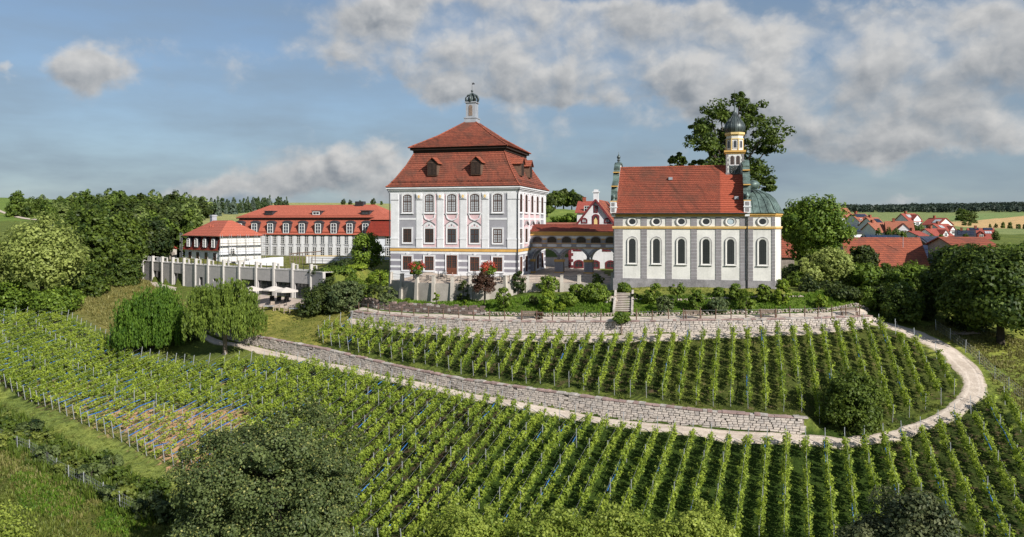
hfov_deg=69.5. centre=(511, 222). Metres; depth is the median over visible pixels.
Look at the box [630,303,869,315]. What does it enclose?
rubble wall
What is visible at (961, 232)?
village house
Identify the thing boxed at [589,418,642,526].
vine row
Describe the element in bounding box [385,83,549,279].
palace
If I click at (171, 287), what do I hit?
garden path
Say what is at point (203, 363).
vine row
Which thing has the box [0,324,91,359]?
vine row
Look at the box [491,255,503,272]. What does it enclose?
window
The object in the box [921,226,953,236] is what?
village house
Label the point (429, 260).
window
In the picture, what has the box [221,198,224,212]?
hill spruce
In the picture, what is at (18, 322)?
vine row
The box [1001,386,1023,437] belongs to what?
vine row
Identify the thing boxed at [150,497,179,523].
scrub bush
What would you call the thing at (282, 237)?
window
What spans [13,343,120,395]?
vine row
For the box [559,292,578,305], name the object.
shrub
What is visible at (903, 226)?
village house
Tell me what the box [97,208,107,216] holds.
hill tree
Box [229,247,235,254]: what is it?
window
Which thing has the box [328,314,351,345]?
vine row
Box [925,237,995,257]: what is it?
village house
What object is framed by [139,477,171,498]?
scrub bush
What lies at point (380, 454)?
vine row
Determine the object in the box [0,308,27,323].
vine row
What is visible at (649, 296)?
shrub
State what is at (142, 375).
vine row
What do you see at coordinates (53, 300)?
broadleaf bush
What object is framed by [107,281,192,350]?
weeping tree
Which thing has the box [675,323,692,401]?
vine row
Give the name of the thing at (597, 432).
vine row
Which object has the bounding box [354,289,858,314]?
bank herbs
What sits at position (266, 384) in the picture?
vine row
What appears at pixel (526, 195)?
window
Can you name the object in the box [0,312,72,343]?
vine row
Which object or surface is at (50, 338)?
vine row
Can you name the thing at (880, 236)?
village house
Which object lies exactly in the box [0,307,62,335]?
vine row
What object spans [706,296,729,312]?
shrub
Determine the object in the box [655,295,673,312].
shrub
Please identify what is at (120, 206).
hill tree
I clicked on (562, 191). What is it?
broadleaf tree
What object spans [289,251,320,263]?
pergola
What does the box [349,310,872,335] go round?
stone wall
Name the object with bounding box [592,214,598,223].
window
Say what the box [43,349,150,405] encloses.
vine row
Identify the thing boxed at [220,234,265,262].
scaffold
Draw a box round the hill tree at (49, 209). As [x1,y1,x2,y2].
[39,205,57,222]
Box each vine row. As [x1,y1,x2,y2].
[0,307,16,319]
[0,307,38,326]
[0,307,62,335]
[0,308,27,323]
[0,310,68,337]
[0,311,50,330]
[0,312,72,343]
[0,315,77,347]
[0,318,81,351]
[0,320,86,356]
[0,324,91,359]
[0,325,95,362]
[0,327,100,368]
[0,330,105,374]
[0,332,110,379]
[3,337,110,386]
[8,341,111,391]
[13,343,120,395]
[22,348,124,399]
[26,346,133,401]
[33,346,142,404]
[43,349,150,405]
[50,351,159,409]
[57,352,167,411]
[64,353,176,414]
[72,355,184,419]
[77,355,194,423]
[87,353,210,426]
[95,351,225,430]
[103,351,239,433]
[111,353,251,437]
[119,351,264,441]
[127,351,276,446]
[136,351,288,449]
[141,355,297,455]
[150,353,308,457]
[162,354,319,461]
[169,356,329,465]
[179,358,339,468]
[191,363,349,470]
[204,363,360,467]
[223,365,371,471]
[258,372,403,487]
[282,374,415,485]
[286,380,438,517]
[297,367,382,432]
[309,369,392,436]
[316,316,330,337]
[320,313,340,339]
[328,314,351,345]
[332,376,425,462]
[333,381,451,494]
[336,316,362,344]
[343,384,464,509]
[344,387,475,525]
[347,315,374,349]
[352,388,490,536]
[355,316,383,351]
[365,316,394,353]
[375,320,404,356]
[377,390,504,536]
[389,318,413,357]
[399,321,425,360]
[400,396,517,536]
[408,320,437,359]
[421,324,447,363]
[423,398,531,535]
[432,326,459,362]
[447,324,471,366]
[458,324,484,368]
[465,404,546,511]
[472,327,498,375]
[480,408,559,520]
[483,324,510,376]
[496,324,522,378]
[497,404,576,534]
[509,325,537,380]
[515,407,593,536]
[522,327,551,382]
[539,326,563,383]
[550,412,610,520]
[551,330,578,385]
[566,412,626,529]
[568,330,591,375]
[579,326,605,386]
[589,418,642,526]
[596,329,618,390]
[610,331,633,394]
[616,416,659,510]
[626,323,648,396]
[640,422,679,523]
[644,325,664,397]
[656,420,697,530]
[658,330,677,397]
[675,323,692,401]
[688,423,715,512]
[690,325,706,400]
[708,321,720,406]
[710,425,732,518]
[726,321,737,406]
[729,430,753,536]
[742,320,752,403]
[752,426,773,536]
[757,320,770,407]
[773,319,787,411]
[778,428,793,536]
[789,322,805,412]
[798,427,814,536]
[801,322,823,423]
[819,316,835,387]
[820,432,838,536]
[831,315,857,408]
[840,427,861,524]
[846,317,876,404]
[859,425,881,516]
[861,312,896,421]
[876,314,913,417]
[879,427,904,500]
[894,321,930,409]
[898,425,923,496]
[911,333,941,391]
[916,416,962,536]
[934,416,989,536]
[935,342,957,392]
[950,403,1016,536]
[970,395,1023,524]
[983,389,1023,475]
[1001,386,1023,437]
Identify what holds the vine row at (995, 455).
on the ground at (194, 350)
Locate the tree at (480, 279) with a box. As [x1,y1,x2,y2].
[471,271,496,302]
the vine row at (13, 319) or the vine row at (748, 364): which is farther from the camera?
the vine row at (13, 319)
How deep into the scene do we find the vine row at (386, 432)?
67.35 m
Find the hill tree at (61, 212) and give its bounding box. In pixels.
[56,201,70,219]
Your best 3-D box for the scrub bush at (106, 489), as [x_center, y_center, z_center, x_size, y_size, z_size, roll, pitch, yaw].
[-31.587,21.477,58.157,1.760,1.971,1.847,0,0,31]
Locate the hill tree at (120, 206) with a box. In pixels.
[109,202,137,219]
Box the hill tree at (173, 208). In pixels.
[168,203,184,213]
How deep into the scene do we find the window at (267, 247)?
166.78 m
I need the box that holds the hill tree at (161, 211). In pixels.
[159,203,197,217]
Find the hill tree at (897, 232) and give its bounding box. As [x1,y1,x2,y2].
[893,228,900,234]
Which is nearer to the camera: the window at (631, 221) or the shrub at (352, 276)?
the window at (631, 221)
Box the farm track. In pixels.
[0,210,36,219]
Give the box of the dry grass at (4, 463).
[0,426,102,524]
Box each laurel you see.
[294,285,334,314]
[309,276,339,291]
[324,280,365,311]
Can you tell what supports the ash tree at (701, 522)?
on the ground at (194, 350)
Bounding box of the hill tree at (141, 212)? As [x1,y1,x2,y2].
[132,203,148,221]
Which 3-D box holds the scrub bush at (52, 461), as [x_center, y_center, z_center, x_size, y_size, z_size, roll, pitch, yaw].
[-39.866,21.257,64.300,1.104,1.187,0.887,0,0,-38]
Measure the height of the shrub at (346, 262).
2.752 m
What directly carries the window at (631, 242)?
in the chapel
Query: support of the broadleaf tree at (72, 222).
on the ground at (194, 350)
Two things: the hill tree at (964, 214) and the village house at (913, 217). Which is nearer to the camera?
the village house at (913, 217)
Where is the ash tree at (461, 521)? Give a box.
[408,493,516,536]
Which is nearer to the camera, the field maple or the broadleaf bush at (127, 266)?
the field maple
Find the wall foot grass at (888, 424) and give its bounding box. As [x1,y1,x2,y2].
[313,337,955,435]
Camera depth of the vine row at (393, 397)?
71.54 m
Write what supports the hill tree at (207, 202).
on the ground at (194, 350)
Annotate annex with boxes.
[183,215,263,263]
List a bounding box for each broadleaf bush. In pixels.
[0,276,40,315]
[21,283,85,314]
[62,261,113,296]
[104,247,145,285]
[781,263,801,278]
[798,254,809,266]
[816,279,843,289]
[824,284,864,298]
[835,275,860,287]
[852,285,877,307]
[868,281,927,321]
[871,283,886,307]
[874,263,903,285]
[879,269,913,292]
[896,260,929,287]
[913,269,932,293]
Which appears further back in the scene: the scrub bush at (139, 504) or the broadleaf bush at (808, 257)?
the broadleaf bush at (808, 257)
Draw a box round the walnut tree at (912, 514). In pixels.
[860,485,967,536]
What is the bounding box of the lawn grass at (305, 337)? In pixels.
[253,286,785,342]
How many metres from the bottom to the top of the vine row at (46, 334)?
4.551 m
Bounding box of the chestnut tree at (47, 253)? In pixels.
[0,209,93,290]
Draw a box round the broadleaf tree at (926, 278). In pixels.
[918,243,977,299]
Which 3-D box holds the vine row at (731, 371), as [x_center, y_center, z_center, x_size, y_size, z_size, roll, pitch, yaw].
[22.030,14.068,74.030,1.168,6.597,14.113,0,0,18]
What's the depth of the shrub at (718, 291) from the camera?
88.48 m
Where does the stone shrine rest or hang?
on the ground at (194, 350)
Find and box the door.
[445,254,457,275]
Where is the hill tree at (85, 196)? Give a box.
[77,189,93,207]
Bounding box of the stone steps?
[613,290,633,312]
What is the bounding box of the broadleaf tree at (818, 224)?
[781,193,857,261]
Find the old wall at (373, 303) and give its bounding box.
[344,298,485,314]
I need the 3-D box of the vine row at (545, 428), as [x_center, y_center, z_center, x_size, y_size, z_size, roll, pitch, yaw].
[0.803,19.804,59.614,1.203,5.889,20.791,0,0,21]
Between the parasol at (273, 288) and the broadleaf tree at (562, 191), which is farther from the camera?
the broadleaf tree at (562, 191)
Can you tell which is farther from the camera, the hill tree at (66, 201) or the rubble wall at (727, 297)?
the hill tree at (66, 201)
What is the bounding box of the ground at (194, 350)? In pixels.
[0,198,1023,536]
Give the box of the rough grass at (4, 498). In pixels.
[0,405,176,536]
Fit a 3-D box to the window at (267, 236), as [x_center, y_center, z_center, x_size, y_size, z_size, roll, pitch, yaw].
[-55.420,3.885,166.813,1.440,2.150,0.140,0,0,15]
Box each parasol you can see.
[248,286,262,290]
[262,286,281,290]
[275,287,297,305]
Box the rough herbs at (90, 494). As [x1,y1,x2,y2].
[0,401,175,526]
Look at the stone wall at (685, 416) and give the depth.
71.38 m
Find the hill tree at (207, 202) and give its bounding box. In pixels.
[192,196,212,216]
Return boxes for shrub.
[169,474,246,536]
[177,311,198,342]
[321,265,356,273]
[328,256,356,266]
[343,272,367,295]
[347,263,367,268]
[357,279,367,297]
[364,283,383,300]
[378,285,397,307]
[432,292,439,303]
[456,280,469,300]
[495,287,511,310]
[512,270,526,293]
[528,295,538,305]
[536,275,559,292]
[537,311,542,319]
[540,289,555,310]
[556,302,565,310]
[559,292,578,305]
[568,284,584,297]
[580,282,611,301]
[592,273,604,282]
[617,282,631,291]
[641,283,662,303]
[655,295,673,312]
[667,282,685,301]
[688,289,705,310]
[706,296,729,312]
[712,287,725,297]
[729,283,741,300]
[737,289,756,311]
[756,284,772,301]
[773,278,791,303]
[786,270,804,286]
[798,273,819,291]
[814,294,829,308]
[819,366,887,434]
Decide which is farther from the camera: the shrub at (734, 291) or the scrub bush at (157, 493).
the shrub at (734, 291)
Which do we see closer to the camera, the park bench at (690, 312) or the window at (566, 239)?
the park bench at (690, 312)
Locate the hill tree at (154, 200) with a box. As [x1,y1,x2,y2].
[145,196,160,203]
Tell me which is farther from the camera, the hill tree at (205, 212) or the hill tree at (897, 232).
the hill tree at (205, 212)
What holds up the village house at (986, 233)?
on the ground at (194, 350)
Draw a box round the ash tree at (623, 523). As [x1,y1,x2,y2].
[568,499,657,536]
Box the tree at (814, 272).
[796,257,825,286]
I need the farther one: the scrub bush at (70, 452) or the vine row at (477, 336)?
the vine row at (477, 336)
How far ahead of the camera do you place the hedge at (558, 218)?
183.78 m
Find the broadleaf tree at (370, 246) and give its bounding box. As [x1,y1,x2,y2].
[349,232,386,268]
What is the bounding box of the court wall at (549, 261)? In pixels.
[545,257,567,265]
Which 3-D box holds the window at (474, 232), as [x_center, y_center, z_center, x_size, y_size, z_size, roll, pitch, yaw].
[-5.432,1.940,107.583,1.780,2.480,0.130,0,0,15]
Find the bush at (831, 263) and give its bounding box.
[810,246,856,280]
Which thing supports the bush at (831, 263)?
on the ground at (194, 350)
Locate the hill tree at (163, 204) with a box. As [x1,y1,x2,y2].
[151,192,183,214]
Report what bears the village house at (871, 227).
on the ground at (194, 350)
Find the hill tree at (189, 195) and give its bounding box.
[182,192,193,201]
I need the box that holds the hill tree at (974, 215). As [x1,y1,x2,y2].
[966,211,978,222]
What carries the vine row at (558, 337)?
on the ground at (194, 350)
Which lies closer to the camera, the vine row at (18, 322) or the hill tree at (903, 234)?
the vine row at (18, 322)
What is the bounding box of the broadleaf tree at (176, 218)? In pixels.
[158,209,195,245]
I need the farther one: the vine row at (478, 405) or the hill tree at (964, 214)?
the hill tree at (964, 214)
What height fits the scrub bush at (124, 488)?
2.462 m
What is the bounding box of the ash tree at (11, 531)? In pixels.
[0,499,43,536]
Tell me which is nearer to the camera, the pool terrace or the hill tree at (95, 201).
the pool terrace
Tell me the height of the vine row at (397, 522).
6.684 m
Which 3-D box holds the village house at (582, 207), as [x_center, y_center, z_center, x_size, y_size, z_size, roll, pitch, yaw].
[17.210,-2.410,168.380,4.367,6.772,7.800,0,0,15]
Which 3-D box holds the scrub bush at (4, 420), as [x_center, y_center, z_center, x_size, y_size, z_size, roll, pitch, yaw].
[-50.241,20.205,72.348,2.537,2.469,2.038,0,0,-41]
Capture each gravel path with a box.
[200,334,802,444]
[347,319,869,343]
[800,316,987,448]
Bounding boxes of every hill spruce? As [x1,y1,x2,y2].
[212,199,216,214]
[215,202,221,215]
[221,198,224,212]
[223,202,227,213]
[228,199,237,213]
[237,202,242,212]
[251,201,256,211]
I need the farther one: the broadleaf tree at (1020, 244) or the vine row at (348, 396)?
the broadleaf tree at (1020, 244)
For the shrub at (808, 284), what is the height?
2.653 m
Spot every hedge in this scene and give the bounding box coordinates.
[307,268,328,274]
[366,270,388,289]
[550,215,562,221]
[561,213,576,222]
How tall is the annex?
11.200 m
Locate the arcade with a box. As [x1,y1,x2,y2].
[530,224,613,273]
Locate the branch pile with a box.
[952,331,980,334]
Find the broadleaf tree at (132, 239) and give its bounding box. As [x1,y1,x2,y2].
[106,211,150,262]
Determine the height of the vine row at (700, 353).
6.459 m
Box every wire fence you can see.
[12,435,133,507]
[935,319,1020,396]
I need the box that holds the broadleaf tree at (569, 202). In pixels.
[564,189,576,209]
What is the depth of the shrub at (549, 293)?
89.11 m
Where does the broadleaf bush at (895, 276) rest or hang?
on the ground at (194, 350)
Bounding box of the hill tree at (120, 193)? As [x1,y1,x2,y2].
[108,190,127,198]
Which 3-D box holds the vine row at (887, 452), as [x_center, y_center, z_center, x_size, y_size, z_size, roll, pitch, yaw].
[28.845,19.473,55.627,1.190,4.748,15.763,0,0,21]
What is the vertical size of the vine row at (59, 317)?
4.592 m
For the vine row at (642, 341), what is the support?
on the ground at (194, 350)
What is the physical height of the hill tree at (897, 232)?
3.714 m
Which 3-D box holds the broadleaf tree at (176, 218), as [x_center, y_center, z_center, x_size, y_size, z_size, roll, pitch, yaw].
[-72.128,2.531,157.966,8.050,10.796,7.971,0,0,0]
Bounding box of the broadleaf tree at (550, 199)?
[545,194,556,205]
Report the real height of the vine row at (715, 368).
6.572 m
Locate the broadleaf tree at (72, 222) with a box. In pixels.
[52,217,91,240]
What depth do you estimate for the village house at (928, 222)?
285.75 m
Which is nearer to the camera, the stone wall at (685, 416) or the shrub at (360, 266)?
the stone wall at (685, 416)
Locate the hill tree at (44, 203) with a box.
[36,200,52,218]
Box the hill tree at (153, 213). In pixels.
[146,209,161,217]
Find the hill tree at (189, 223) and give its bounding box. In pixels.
[175,208,202,257]
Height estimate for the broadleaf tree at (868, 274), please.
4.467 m
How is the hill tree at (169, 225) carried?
on the ground at (194, 350)
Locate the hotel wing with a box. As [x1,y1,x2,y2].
[236,201,390,255]
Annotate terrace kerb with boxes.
[306,255,388,262]
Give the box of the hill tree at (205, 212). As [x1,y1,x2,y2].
[197,197,212,218]
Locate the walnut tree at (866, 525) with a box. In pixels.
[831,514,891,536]
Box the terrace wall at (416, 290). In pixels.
[388,272,612,301]
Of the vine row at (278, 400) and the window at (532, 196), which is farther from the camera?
the window at (532, 196)
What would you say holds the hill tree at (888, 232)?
on the ground at (194, 350)
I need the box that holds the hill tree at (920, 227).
[917,223,924,230]
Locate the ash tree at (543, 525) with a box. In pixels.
[498,499,594,536]
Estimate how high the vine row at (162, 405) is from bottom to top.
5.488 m
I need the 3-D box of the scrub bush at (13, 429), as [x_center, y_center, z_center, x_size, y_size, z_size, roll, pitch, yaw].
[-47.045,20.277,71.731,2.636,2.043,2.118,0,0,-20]
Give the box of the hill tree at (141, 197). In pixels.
[131,193,157,213]
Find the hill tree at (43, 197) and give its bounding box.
[39,194,48,201]
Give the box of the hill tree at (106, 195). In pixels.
[99,188,115,204]
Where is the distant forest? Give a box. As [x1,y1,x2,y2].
[835,201,1023,212]
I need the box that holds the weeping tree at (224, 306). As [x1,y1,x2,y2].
[181,277,267,354]
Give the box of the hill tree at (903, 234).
[900,231,906,236]
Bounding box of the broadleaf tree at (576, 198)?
[571,194,583,206]
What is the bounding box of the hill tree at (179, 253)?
[177,207,202,256]
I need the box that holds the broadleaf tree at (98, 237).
[71,205,120,274]
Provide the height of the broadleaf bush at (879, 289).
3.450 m
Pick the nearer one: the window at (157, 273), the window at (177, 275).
the window at (177, 275)
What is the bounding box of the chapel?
[610,93,783,289]
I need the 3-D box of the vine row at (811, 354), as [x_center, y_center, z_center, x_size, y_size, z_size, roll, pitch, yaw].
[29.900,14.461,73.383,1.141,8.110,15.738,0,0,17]
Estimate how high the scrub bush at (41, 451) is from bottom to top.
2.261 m
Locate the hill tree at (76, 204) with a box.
[67,203,79,216]
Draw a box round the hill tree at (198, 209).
[183,198,205,220]
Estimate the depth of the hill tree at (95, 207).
185.64 m
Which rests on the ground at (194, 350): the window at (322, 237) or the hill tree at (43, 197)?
the hill tree at (43, 197)
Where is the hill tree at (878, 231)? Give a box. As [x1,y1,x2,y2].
[875,228,881,234]
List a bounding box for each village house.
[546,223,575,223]
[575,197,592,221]
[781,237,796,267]
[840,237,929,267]
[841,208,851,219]
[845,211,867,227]
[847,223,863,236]
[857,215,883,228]
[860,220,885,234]
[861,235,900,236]
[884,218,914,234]
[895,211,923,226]
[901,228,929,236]
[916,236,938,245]
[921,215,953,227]
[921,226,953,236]
[923,245,932,263]
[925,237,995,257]
[927,221,955,234]
[954,228,975,236]
[966,226,994,239]
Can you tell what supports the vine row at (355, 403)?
on the ground at (194, 350)
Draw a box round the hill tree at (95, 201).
[91,196,102,207]
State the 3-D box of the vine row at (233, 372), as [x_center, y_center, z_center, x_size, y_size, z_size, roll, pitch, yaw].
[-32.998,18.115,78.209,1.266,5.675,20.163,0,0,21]
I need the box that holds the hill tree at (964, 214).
[959,209,969,221]
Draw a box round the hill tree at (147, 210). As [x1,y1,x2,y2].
[137,202,150,212]
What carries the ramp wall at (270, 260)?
on the ground at (194, 350)
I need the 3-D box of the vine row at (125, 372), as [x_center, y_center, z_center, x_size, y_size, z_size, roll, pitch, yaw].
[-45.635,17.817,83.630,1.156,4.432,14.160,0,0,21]
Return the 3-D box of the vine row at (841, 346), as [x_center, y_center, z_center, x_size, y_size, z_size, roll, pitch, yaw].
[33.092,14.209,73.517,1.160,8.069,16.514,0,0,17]
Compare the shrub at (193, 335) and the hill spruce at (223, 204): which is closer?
the shrub at (193, 335)
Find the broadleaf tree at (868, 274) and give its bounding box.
[848,262,883,287]
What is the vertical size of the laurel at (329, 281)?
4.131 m
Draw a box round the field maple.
[162,391,373,536]
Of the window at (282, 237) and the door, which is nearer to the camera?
the door
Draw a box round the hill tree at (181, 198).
[176,196,188,207]
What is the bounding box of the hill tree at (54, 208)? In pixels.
[50,205,58,218]
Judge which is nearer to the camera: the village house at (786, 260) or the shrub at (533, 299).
the shrub at (533, 299)
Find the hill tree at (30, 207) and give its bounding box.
[22,196,39,216]
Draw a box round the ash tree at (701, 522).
[644,498,739,536]
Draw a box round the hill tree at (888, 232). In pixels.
[884,227,893,234]
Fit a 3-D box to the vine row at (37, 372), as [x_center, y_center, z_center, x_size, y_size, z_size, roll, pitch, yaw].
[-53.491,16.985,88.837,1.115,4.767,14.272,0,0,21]
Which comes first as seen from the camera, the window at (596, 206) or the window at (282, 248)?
the window at (596, 206)
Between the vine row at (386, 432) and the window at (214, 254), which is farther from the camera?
the window at (214, 254)
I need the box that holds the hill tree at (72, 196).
[66,193,78,205]
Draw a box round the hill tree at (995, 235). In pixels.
[991,231,1000,239]
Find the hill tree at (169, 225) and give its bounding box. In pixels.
[143,216,178,259]
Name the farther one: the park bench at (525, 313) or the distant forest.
the distant forest
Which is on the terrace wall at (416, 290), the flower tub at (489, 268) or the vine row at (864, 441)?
the flower tub at (489, 268)
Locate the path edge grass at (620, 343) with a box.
[252,329,976,451]
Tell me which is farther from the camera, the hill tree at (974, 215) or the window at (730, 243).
the hill tree at (974, 215)
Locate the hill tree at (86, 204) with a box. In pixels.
[83,202,92,211]
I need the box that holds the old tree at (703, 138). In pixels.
[667,91,796,191]
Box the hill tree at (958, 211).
[954,208,963,219]
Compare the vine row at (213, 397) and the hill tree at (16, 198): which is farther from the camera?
the hill tree at (16, 198)
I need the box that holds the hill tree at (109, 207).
[100,195,121,216]
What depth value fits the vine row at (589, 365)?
75.79 m
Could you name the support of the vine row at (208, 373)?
on the ground at (194, 350)
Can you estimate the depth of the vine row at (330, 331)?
90.70 m
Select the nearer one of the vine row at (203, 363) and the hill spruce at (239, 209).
the vine row at (203, 363)
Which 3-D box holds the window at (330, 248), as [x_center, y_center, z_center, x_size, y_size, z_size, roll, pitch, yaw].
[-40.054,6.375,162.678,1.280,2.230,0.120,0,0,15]
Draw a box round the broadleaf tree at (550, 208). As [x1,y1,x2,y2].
[546,205,554,216]
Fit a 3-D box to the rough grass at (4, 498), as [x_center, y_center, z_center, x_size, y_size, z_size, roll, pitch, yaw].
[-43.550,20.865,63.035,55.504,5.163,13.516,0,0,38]
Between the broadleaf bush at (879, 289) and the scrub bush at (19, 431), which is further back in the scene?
the broadleaf bush at (879, 289)
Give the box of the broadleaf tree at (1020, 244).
[998,241,1023,254]
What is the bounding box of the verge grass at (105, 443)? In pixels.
[0,392,176,496]
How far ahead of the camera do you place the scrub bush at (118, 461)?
63.10 m
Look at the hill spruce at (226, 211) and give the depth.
308.84 m
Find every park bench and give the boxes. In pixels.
[520,311,535,318]
[684,310,702,318]
[759,309,776,317]
[839,307,858,315]
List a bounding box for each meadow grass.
[76,275,183,331]
[916,319,1023,416]
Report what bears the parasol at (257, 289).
on the pool terrace
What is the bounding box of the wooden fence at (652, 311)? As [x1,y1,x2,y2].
[358,302,859,320]
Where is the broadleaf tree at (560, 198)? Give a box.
[549,190,565,208]
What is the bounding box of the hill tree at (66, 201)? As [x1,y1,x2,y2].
[59,198,70,205]
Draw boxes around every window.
[155,271,160,281]
[175,273,181,283]
[213,252,216,260]
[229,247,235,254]
[242,279,253,292]
[259,280,271,294]
[264,235,268,243]
[264,246,268,254]
[272,235,277,244]
[272,246,276,254]
[277,282,290,296]
[280,235,284,244]
[280,246,284,254]
[288,235,292,244]
[288,246,292,255]
[296,235,300,244]
[296,246,300,255]
[296,283,308,298]
[303,235,308,244]
[304,246,308,255]
[311,235,316,244]
[312,246,316,254]
[319,235,324,244]
[320,246,324,254]
[328,235,332,244]
[328,246,332,254]
[336,235,340,244]
[336,246,340,255]
[344,235,348,244]
[344,247,348,253]
[385,236,390,244]
[385,247,390,255]
[401,193,413,213]
[401,254,412,270]
[402,227,412,243]
[423,193,434,213]
[423,255,434,271]
[424,227,434,243]
[445,192,457,213]
[446,227,457,243]
[468,192,480,213]
[468,255,480,272]
[469,227,480,243]
[491,192,503,213]
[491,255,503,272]
[492,227,503,244]
[519,192,522,213]
[519,255,522,273]
[520,227,522,243]
[524,193,528,213]
[525,227,527,243]
[525,254,527,272]
[530,194,533,213]
[532,236,542,242]
[536,195,538,213]
[537,254,538,269]
[541,196,543,214]
[541,252,543,268]
[546,236,556,243]
[561,236,571,243]
[574,260,583,267]
[576,236,586,243]
[590,236,600,243]
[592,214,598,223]
[594,205,597,212]
[594,260,599,268]
[605,236,613,242]
[605,260,612,268]
[627,217,636,225]
[627,237,637,264]
[651,237,661,264]
[652,217,660,225]
[676,217,685,225]
[676,237,686,264]
[701,217,710,225]
[701,238,711,265]
[725,217,735,225]
[725,238,735,265]
[757,217,767,225]
[757,238,768,265]
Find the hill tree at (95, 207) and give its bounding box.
[89,204,101,215]
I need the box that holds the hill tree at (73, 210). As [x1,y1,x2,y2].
[67,205,80,218]
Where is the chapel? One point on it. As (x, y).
(714, 226)
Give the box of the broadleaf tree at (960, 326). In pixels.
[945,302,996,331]
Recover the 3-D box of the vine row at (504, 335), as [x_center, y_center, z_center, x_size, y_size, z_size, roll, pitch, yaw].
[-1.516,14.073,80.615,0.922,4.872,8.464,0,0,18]
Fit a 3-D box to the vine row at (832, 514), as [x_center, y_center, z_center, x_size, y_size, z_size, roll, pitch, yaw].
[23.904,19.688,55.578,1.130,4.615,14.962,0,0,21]
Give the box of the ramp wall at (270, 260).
[235,257,282,265]
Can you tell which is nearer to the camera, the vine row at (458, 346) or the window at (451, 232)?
the vine row at (458, 346)
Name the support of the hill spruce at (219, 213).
on the ground at (194, 350)
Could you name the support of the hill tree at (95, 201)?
on the ground at (194, 350)
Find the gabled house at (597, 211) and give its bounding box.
[568,189,613,268]
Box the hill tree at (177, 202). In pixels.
[161,201,181,214]
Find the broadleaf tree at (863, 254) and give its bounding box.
[849,245,880,265]
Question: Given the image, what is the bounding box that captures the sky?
[0,0,1023,209]
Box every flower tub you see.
[408,260,425,274]
[479,260,497,274]
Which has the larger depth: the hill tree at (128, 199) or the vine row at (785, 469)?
the hill tree at (128, 199)
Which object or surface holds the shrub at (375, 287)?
on the ground at (194, 350)
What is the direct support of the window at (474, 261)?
in the palace
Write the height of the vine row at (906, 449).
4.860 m
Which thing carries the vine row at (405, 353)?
on the ground at (194, 350)
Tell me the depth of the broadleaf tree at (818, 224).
103.32 m
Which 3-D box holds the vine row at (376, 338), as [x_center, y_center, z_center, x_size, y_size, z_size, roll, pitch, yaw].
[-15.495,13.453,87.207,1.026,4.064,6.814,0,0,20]
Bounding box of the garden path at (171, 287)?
[151,281,176,290]
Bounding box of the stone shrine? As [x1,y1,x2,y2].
[166,246,176,259]
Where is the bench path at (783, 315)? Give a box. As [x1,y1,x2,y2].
[354,307,867,320]
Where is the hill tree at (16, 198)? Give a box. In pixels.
[4,190,25,216]
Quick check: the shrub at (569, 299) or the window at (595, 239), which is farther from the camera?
the window at (595, 239)
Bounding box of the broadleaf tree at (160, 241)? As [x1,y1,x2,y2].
[141,216,175,258]
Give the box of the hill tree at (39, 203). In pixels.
[35,197,41,216]
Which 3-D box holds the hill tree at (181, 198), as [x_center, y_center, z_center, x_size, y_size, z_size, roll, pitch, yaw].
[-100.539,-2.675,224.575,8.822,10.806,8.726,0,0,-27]
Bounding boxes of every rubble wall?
[485,312,613,316]
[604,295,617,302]
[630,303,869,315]
[634,295,803,300]
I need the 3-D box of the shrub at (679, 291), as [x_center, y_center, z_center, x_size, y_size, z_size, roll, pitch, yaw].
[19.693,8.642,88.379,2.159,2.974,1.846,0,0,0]
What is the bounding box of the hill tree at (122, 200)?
[117,196,129,204]
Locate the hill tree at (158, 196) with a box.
[148,189,162,201]
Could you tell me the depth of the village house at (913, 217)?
290.80 m
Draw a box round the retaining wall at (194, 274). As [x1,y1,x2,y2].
[142,256,331,299]
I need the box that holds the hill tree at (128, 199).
[123,197,135,208]
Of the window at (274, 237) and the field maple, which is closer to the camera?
the field maple
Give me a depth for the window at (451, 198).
108.47 m
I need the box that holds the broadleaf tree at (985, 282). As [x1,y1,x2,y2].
[930,243,1023,344]
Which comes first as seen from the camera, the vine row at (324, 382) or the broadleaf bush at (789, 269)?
the vine row at (324, 382)
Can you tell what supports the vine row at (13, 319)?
on the ground at (194, 350)
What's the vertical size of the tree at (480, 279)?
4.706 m
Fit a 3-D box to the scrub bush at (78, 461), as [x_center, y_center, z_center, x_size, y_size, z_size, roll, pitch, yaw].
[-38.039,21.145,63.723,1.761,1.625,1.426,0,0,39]
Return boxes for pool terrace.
[248,293,304,307]
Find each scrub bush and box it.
[0,409,11,417]
[0,414,12,427]
[0,418,18,431]
[0,430,21,448]
[2,432,24,446]
[11,420,37,430]
[14,419,44,439]
[15,429,38,442]
[22,417,37,430]
[34,429,54,444]
[34,444,60,463]
[47,460,60,466]
[50,437,64,448]
[51,455,75,476]
[61,445,81,458]
[66,458,81,471]
[75,456,88,466]
[76,462,107,481]
[84,448,113,464]
[98,462,114,475]
[99,483,120,501]
[100,454,123,465]
[108,465,134,483]
[111,476,138,504]
[129,474,145,493]
[131,495,157,519]
[137,488,163,509]
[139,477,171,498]
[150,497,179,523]
[171,518,185,530]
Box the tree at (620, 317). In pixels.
[612,311,630,334]
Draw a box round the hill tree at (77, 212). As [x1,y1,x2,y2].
[67,210,93,225]
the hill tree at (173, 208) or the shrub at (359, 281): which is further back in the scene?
the hill tree at (173, 208)
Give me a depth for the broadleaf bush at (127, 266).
132.71 m
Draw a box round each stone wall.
[204,326,807,433]
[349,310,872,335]
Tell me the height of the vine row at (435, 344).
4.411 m
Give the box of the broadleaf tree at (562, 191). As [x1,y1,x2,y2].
[557,188,569,208]
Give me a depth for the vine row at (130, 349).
84.62 m

